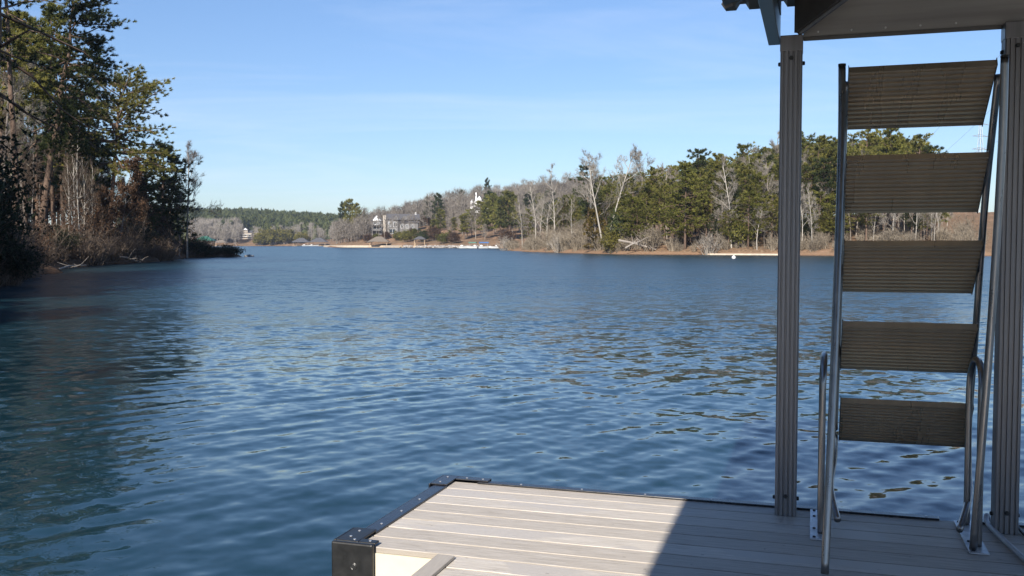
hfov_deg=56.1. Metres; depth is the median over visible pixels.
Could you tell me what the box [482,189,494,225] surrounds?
pine tree
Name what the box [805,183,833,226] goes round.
pine tree
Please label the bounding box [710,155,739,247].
bare tree
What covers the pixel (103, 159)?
bare tree
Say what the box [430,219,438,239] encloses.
pine tree
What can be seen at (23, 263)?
evergreen shrub
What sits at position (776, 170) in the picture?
pine tree
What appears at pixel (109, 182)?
pine tree
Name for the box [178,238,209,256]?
bush
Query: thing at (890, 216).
bare tree
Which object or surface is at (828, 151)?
pine tree
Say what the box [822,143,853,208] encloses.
pine tree
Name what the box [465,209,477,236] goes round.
pine tree
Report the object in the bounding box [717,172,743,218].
pine tree
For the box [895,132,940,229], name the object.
pine tree
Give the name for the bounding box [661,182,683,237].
pine tree
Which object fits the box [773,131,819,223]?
pine tree
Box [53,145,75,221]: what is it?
bare tree
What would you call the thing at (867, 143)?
pine tree
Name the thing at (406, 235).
leafy shrub
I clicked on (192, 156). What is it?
bare tree
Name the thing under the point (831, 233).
pine tree
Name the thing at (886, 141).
pine tree
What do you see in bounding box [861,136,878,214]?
pine tree
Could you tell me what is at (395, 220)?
bare tree
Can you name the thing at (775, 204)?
pine tree
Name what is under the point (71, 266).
driftwood log
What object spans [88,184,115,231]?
rust leaved tree
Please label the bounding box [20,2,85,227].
pine tree
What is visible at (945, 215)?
pine tree
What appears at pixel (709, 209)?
pine tree
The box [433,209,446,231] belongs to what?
pine tree
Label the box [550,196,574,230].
pine tree
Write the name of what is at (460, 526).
boat dock
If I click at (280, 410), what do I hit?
lake water
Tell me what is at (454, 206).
bare woods
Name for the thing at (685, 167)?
pine tree
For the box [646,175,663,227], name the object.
pine tree
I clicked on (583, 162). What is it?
bare tree
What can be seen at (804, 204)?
bare tree
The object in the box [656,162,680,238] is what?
pine tree
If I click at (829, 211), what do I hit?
pine tree
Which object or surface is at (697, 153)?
pine tree
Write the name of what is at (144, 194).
rust leaved tree
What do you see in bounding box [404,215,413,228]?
bare tree
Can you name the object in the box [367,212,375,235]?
bare tree
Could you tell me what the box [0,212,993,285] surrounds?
ground
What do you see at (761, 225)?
bare tree
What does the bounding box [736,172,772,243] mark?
pine tree
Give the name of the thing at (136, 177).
rust leaved tree
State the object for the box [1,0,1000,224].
sky
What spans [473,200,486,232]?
pine tree
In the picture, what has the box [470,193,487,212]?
house
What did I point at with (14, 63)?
pine tree
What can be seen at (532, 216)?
pine tree
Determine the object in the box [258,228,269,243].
willow shrub
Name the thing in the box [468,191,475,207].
bare tree
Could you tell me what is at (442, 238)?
leafy shrub
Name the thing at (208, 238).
boathouse
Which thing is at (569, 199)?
pine tree
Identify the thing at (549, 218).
pine tree
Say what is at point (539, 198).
pine tree
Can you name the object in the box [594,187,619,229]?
pine tree
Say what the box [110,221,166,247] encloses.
evergreen shrub
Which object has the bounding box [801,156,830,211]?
pine tree
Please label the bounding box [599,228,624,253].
leafy shrub
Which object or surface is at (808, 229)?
pine tree
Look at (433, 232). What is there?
leafy shrub
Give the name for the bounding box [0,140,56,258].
evergreen shrub
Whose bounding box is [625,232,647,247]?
fallen tree
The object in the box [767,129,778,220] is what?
bare tree
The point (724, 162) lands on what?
pine tree
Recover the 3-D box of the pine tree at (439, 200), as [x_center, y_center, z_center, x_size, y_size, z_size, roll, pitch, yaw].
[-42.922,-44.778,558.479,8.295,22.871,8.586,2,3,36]
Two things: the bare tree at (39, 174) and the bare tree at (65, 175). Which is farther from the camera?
the bare tree at (39, 174)
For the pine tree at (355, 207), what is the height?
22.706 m
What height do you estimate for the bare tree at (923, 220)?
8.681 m
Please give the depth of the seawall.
527.46 m
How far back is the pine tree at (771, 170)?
183.64 m
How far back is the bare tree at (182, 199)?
123.79 m
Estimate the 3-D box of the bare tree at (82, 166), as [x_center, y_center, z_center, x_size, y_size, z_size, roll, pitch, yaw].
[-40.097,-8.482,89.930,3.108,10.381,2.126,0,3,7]
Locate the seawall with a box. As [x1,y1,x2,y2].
[324,245,401,247]
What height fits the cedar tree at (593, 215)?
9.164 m
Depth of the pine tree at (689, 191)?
176.37 m
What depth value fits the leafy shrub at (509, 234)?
437.88 m
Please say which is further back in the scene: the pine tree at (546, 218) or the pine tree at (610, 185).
the pine tree at (546, 218)
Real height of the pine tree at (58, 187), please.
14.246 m
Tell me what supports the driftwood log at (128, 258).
on the lake water
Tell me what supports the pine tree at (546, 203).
on the ground
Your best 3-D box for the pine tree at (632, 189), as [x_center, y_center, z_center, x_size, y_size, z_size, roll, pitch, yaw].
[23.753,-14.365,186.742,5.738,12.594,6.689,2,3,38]
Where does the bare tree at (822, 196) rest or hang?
on the ground
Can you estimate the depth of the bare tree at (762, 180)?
177.79 m
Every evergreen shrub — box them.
[0,93,61,249]
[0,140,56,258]
[0,230,71,285]
[25,224,90,253]
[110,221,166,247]
[145,228,171,245]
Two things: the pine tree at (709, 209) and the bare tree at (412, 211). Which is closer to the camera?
the pine tree at (709, 209)
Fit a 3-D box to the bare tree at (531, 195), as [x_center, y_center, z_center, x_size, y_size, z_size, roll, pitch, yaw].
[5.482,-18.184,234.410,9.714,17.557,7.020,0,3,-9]
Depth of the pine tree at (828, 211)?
166.66 m
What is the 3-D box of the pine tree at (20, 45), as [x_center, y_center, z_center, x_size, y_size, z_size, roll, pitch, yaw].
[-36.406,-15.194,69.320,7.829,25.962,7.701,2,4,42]
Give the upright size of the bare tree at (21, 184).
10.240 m
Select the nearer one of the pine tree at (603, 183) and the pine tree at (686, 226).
the pine tree at (686, 226)
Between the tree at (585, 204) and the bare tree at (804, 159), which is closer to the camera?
the bare tree at (804, 159)
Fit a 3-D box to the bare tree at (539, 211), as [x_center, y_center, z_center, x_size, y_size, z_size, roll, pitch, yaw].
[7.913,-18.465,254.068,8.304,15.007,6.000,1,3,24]
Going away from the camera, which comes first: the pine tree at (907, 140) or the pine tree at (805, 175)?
the pine tree at (805, 175)
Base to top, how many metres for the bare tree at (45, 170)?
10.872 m
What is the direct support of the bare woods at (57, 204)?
on the ground
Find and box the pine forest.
[115,206,341,240]
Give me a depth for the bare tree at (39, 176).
98.75 m
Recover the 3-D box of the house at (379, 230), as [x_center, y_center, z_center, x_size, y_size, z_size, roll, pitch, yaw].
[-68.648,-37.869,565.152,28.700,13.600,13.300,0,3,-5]
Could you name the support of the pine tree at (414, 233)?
on the ground
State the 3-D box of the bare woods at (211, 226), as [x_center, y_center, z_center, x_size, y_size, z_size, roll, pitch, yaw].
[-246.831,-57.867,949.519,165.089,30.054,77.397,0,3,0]
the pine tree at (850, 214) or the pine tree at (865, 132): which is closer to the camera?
the pine tree at (850, 214)
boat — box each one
[467,242,477,247]
[478,242,488,247]
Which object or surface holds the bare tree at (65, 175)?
on the ground
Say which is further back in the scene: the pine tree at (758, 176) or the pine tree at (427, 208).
the pine tree at (427, 208)
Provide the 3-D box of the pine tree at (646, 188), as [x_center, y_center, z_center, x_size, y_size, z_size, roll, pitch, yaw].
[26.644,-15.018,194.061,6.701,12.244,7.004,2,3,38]
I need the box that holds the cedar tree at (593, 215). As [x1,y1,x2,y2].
[582,207,607,250]
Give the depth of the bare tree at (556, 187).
220.59 m
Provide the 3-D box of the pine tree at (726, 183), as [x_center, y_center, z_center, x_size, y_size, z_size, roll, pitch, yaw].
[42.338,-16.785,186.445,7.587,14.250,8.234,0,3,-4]
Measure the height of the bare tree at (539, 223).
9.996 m
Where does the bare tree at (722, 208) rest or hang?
on the ground
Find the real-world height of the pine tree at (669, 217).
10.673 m
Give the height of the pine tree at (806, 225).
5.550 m
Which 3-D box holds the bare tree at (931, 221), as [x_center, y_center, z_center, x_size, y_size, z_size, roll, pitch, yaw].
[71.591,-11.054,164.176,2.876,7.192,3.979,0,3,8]
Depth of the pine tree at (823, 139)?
184.14 m
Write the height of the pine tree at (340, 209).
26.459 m
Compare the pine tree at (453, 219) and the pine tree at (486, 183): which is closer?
the pine tree at (453, 219)
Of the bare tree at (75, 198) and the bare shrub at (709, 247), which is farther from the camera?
the bare shrub at (709, 247)
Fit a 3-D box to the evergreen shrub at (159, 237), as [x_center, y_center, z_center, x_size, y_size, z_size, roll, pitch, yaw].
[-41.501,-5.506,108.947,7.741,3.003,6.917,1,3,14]
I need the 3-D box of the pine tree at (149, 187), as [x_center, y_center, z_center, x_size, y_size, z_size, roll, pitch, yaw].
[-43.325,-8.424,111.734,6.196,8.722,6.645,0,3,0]
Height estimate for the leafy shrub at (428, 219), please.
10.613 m
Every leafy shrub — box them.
[362,233,373,242]
[381,231,391,238]
[391,230,400,240]
[398,230,412,241]
[415,228,430,241]
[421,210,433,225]
[424,225,442,240]
[435,232,448,243]
[445,231,462,243]
[496,228,518,241]
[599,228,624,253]
[605,208,640,239]
[723,214,758,246]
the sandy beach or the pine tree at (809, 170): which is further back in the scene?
the pine tree at (809, 170)
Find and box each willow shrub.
[252,231,265,244]
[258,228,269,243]
[261,227,281,244]
[277,228,293,243]
[292,232,304,243]
[300,230,310,242]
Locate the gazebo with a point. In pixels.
(419, 237)
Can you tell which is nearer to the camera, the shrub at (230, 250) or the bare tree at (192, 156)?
the bare tree at (192, 156)
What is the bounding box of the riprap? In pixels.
[402,245,477,247]
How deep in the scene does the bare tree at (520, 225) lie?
258.52 m
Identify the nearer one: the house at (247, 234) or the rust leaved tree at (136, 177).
the rust leaved tree at (136, 177)
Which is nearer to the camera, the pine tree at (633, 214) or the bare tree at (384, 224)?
the pine tree at (633, 214)
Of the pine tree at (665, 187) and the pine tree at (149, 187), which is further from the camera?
the pine tree at (665, 187)
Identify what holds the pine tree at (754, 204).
on the ground
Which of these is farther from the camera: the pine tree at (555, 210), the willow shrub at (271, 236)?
the willow shrub at (271, 236)
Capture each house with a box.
[240,228,252,238]
[371,214,419,234]
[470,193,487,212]
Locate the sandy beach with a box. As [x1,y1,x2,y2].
[708,253,777,254]
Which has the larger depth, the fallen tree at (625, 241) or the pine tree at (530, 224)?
the pine tree at (530, 224)
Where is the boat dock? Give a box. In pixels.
[332,0,1023,575]
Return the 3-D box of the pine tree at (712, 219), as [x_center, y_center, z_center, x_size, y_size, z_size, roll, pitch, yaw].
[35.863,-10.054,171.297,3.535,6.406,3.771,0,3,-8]
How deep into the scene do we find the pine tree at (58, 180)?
97.06 m
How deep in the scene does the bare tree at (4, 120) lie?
84.25 m
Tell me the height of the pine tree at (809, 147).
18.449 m
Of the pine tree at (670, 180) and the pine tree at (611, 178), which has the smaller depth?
the pine tree at (670, 180)
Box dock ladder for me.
[810,55,1008,574]
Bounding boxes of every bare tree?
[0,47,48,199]
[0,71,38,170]
[0,108,32,201]
[8,127,45,224]
[18,138,31,231]
[19,126,46,225]
[28,132,58,200]
[31,139,60,209]
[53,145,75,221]
[58,140,92,217]
[60,153,79,228]
[60,156,106,213]
[62,122,99,239]
[66,150,96,231]
[66,171,93,212]
[81,156,119,205]
[81,160,106,231]
[155,172,222,255]
[177,140,224,257]
[359,207,367,225]
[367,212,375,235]
[372,209,382,227]
[381,216,389,235]
[390,214,400,230]
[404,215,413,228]
[410,208,418,225]
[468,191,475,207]
[511,191,526,244]
[517,180,552,234]
[530,185,564,247]
[530,192,550,240]
[533,211,544,231]
[538,163,565,230]
[564,192,585,247]
[572,151,647,246]
[578,147,617,236]
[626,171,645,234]
[627,144,659,230]
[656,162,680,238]
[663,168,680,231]
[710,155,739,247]
[710,195,736,244]
[711,212,723,232]
[737,145,770,210]
[742,164,772,205]
[742,206,772,249]
[755,152,778,239]
[756,215,766,243]
[766,199,777,236]
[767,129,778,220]
[801,149,823,183]
[801,183,818,238]
[801,183,823,248]
[801,186,807,218]
[805,182,835,213]
[834,148,868,235]
[867,213,884,240]
[878,213,898,224]
[880,213,892,230]
[892,213,902,233]
[909,213,925,236]
[918,213,932,236]
[926,213,940,239]
[930,213,943,239]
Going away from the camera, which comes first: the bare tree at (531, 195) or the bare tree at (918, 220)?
the bare tree at (918, 220)
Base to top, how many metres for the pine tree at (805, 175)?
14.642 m
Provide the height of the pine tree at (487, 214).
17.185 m
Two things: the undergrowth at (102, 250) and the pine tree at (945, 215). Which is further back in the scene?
the pine tree at (945, 215)
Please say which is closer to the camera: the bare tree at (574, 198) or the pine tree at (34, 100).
the pine tree at (34, 100)
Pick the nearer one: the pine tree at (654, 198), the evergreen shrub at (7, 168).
the evergreen shrub at (7, 168)
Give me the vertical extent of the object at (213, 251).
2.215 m
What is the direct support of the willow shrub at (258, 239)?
on the ground
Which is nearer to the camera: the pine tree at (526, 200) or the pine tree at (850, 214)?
the pine tree at (850, 214)
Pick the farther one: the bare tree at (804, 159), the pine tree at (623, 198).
the pine tree at (623, 198)
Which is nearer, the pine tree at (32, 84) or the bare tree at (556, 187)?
the pine tree at (32, 84)
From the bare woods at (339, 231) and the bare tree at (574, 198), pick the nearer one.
the bare tree at (574, 198)
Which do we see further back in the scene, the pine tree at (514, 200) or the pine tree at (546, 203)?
the pine tree at (514, 200)
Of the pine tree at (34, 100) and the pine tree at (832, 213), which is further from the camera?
the pine tree at (832, 213)
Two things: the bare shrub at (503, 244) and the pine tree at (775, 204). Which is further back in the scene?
the bare shrub at (503, 244)
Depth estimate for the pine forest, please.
1024.90 m
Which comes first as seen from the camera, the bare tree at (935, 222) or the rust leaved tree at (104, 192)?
the rust leaved tree at (104, 192)
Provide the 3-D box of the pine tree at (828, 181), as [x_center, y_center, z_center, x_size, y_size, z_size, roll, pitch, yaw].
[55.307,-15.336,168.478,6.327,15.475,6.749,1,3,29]
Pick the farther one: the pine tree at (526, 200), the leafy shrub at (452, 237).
the pine tree at (526, 200)
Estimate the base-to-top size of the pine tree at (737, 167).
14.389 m
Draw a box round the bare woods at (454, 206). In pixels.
[351,171,607,240]
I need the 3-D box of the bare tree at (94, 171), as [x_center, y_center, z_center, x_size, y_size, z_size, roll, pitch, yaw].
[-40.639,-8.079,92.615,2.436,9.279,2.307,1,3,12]
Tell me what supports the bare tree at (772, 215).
on the ground
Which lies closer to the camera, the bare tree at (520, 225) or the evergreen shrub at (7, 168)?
the evergreen shrub at (7, 168)
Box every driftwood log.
[57,256,88,269]
[118,249,149,262]
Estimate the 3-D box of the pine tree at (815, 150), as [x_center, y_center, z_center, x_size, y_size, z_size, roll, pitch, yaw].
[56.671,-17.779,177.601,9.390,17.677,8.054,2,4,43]
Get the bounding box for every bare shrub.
[496,236,514,249]
[548,232,568,252]
[696,231,724,254]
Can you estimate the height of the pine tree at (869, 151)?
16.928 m
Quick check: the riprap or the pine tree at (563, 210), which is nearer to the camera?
the pine tree at (563, 210)
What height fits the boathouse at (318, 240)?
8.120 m
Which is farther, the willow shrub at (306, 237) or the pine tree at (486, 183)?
the willow shrub at (306, 237)
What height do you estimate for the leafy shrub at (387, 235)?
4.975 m
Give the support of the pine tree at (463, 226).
on the ground
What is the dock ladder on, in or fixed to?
on the boat dock
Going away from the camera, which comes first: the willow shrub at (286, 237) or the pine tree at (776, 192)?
the pine tree at (776, 192)
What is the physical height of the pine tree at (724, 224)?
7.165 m
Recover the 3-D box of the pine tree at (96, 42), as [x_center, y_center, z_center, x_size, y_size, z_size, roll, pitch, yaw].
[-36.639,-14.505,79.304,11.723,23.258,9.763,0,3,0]
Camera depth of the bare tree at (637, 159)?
213.57 m
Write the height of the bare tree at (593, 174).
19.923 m
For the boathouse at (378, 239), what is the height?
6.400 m
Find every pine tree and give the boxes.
[0,0,76,234]
[0,0,108,174]
[0,9,60,222]
[0,24,46,178]
[1,0,145,230]
[6,25,48,225]
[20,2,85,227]
[24,43,83,226]
[34,93,116,219]
[44,61,181,230]
[45,121,94,226]
[56,136,122,219]
[116,181,167,229]
[124,140,202,235]
[154,175,203,244]
[336,202,346,241]
[342,199,356,240]
[351,203,361,239]
[411,228,417,240]
[423,196,430,218]
[430,193,444,218]
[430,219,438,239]
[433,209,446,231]
[450,217,458,231]
[458,213,470,233]
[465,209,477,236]
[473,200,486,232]
[476,205,494,238]
[481,192,497,234]
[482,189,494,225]
[483,178,490,193]
[489,196,510,233]
[493,189,519,230]
[503,194,518,230]
[514,208,537,236]
[520,191,540,212]
[530,204,539,231]
[535,193,544,216]
[536,189,559,226]
[538,209,557,231]
[543,214,553,230]
[548,200,565,228]
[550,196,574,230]
[554,195,578,227]
[566,199,581,223]
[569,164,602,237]
[575,200,586,224]
[583,191,605,228]
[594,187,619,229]
[595,176,613,227]
[597,190,611,227]
[598,175,619,212]
[601,182,619,224]
[604,184,635,217]
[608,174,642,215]
[610,194,655,249]
[614,191,639,213]
[618,182,649,224]
[620,197,661,247]
[628,180,651,224]
[635,166,669,230]
[637,184,657,230]
[642,180,660,226]
[644,188,672,242]
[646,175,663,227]
[652,184,677,240]
[653,192,694,248]
[654,161,711,249]
[657,167,667,233]
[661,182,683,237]
[663,178,678,236]
[665,166,684,231]
[670,181,708,245]
[671,170,701,242]
[675,210,702,247]
[684,169,714,241]
[687,148,711,235]
[688,181,724,241]
[696,172,724,238]
[698,152,734,228]
[701,161,735,225]
[704,214,721,244]
[708,152,734,223]
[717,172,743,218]
[717,210,739,248]
[719,168,742,222]
[720,189,766,248]
[723,142,759,213]
[726,163,762,218]
[729,165,752,218]
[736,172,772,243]
[739,150,778,239]
[752,194,778,239]
[754,164,778,216]
[759,148,773,211]
[763,159,778,207]
[765,154,778,212]
[772,160,811,206]
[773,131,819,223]
[778,162,812,195]
[800,217,817,239]
[801,134,837,183]
[801,142,821,178]
[801,144,835,212]
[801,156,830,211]
[801,191,835,232]
[801,216,813,234]
[804,214,825,235]
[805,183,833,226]
[808,148,836,238]
[811,157,836,233]
[813,194,848,243]
[820,200,835,234]
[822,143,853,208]
[824,206,854,232]
[825,216,834,242]
[830,151,862,237]
[834,145,855,230]
[844,213,859,229]
[847,129,889,229]
[851,147,878,227]
[852,141,876,225]
[854,213,885,240]
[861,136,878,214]
[874,128,907,229]
[877,145,896,227]
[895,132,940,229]
[899,213,924,231]
[900,147,920,229]
[901,138,917,220]
[902,144,921,153]
[911,213,932,239]
[923,145,947,231]
[926,212,951,229]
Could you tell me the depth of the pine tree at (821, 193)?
166.31 m
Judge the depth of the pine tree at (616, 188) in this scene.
202.80 m
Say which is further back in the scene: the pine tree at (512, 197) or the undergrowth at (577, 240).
the pine tree at (512, 197)
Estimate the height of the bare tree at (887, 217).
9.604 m
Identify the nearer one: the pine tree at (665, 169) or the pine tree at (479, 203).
the pine tree at (665, 169)
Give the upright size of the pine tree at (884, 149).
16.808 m
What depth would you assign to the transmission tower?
427.07 m
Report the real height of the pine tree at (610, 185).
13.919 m
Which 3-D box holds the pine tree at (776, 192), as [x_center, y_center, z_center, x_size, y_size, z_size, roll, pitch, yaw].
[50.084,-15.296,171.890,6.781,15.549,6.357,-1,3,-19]
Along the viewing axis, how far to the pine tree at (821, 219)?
166.09 m
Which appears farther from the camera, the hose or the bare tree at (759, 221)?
the bare tree at (759, 221)
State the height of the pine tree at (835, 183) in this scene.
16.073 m
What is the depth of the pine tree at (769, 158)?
193.02 m
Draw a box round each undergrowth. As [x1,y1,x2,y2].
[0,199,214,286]
[505,212,989,252]
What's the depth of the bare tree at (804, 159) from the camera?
178.78 m
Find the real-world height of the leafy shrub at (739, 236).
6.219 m
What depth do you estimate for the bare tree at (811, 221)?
161.03 m
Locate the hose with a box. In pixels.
[983,513,1023,561]
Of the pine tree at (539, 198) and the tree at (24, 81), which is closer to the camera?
the tree at (24, 81)
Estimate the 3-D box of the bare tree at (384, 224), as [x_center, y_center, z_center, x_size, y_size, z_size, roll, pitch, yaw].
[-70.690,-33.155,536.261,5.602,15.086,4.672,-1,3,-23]
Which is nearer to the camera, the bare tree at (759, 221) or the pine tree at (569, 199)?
the bare tree at (759, 221)
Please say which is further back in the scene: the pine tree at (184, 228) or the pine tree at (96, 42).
the pine tree at (184, 228)
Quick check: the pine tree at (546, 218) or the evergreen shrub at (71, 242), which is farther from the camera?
the pine tree at (546, 218)
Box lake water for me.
[0,246,1023,575]
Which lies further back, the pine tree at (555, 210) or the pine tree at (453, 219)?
the pine tree at (453, 219)
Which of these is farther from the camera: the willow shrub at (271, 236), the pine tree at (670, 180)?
the willow shrub at (271, 236)
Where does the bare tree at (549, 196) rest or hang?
on the ground
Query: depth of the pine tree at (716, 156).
184.37 m
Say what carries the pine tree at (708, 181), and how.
on the ground
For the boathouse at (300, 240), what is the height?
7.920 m
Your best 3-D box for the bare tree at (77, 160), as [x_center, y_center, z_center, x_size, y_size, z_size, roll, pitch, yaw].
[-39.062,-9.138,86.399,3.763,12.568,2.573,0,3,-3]
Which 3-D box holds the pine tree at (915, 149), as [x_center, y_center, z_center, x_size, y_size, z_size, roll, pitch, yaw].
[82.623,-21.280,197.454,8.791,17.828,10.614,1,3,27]
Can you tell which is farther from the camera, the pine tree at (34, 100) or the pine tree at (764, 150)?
the pine tree at (764, 150)
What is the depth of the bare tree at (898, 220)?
167.27 m
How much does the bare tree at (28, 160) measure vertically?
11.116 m
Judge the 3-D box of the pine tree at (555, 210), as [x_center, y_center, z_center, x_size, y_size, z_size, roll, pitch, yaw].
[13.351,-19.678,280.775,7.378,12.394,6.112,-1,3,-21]
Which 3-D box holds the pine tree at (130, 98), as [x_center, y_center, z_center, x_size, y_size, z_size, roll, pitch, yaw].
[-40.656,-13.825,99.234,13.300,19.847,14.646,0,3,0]
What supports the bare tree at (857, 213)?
on the ground
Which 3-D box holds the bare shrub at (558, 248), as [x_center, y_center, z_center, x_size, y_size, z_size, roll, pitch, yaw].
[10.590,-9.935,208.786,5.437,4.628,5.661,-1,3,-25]
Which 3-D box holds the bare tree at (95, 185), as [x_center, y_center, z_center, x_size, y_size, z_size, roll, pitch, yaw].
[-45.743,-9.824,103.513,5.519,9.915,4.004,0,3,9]
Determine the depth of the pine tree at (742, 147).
190.55 m
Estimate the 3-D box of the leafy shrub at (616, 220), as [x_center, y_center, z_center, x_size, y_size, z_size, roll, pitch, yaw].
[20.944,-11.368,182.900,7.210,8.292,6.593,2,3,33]
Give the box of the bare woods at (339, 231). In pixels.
[328,214,371,243]
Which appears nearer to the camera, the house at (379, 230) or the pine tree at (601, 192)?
the pine tree at (601, 192)
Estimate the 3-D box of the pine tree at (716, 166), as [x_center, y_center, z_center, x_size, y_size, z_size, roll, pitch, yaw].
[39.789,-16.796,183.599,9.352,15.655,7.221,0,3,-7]
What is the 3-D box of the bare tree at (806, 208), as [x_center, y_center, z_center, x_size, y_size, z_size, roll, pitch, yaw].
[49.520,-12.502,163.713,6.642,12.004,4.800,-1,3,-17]
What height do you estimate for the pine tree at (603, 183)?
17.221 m
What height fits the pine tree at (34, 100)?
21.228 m
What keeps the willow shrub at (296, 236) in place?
on the ground
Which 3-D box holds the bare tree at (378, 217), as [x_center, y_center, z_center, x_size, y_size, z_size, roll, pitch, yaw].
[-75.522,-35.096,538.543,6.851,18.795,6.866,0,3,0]
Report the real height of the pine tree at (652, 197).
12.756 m
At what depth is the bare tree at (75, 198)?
102.43 m
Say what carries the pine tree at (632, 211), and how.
on the ground
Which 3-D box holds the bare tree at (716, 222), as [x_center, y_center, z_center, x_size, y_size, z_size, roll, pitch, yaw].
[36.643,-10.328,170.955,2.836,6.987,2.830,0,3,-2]
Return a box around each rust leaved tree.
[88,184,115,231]
[109,154,145,237]
[118,176,153,224]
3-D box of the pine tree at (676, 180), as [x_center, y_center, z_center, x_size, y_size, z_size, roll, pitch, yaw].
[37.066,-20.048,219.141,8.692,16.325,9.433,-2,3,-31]
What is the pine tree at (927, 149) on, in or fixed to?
on the ground
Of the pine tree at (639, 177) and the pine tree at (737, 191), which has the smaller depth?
the pine tree at (737, 191)
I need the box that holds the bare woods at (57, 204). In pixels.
[3,125,117,224]
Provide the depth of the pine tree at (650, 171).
196.49 m
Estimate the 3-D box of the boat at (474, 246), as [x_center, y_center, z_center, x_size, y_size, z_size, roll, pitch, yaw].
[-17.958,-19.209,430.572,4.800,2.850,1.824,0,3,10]
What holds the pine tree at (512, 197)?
on the ground
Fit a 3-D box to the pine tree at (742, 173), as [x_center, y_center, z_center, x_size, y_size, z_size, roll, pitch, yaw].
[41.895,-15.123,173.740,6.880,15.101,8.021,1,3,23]
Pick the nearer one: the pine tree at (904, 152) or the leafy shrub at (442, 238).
the pine tree at (904, 152)
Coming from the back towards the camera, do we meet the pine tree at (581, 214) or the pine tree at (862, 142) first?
the pine tree at (581, 214)
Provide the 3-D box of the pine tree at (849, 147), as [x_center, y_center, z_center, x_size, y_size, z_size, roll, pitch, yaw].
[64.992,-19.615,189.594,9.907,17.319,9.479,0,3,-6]
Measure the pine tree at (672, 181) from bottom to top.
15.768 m
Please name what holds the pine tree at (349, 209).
on the ground
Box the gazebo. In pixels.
[413,236,425,246]
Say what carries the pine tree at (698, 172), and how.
on the ground
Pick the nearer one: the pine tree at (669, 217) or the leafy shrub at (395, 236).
the pine tree at (669, 217)
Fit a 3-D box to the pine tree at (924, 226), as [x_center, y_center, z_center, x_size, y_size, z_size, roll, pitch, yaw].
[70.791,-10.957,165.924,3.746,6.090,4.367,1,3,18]
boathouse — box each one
[196,236,215,245]
[215,240,227,245]
[292,238,309,245]
[310,238,327,241]
[367,237,389,247]
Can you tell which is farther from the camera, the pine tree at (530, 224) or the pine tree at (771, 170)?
the pine tree at (530, 224)
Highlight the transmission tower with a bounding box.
[974,123,987,211]
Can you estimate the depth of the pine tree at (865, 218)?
163.72 m
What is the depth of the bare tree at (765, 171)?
173.18 m
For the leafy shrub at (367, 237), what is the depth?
538.36 m
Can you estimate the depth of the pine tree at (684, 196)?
182.40 m
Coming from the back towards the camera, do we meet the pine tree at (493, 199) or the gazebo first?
the pine tree at (493, 199)
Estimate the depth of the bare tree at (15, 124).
66.77 m
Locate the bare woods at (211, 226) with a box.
[188,216,334,244]
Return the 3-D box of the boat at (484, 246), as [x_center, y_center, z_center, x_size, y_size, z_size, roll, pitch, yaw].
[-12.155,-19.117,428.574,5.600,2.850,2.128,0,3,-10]
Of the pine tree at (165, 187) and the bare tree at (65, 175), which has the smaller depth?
the bare tree at (65, 175)
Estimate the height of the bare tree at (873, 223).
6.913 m
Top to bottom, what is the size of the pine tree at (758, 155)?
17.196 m
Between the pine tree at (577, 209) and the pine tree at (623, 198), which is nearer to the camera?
the pine tree at (623, 198)
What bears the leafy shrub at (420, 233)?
on the ground
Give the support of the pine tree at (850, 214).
on the ground
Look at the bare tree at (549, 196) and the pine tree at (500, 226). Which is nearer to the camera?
the bare tree at (549, 196)
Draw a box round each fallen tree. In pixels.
[618,239,660,249]
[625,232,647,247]
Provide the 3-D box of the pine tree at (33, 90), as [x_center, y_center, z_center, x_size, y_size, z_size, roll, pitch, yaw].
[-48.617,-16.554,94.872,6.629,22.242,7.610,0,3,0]
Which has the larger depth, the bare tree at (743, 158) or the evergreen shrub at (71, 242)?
the bare tree at (743, 158)
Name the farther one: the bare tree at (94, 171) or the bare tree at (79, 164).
the bare tree at (94, 171)
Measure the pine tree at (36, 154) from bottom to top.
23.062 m
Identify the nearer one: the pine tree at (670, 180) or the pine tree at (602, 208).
the pine tree at (670, 180)
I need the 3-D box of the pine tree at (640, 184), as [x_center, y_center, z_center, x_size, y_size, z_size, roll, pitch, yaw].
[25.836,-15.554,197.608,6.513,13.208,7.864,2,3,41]
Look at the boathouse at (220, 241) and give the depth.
906.16 m
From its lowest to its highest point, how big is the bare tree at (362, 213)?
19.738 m

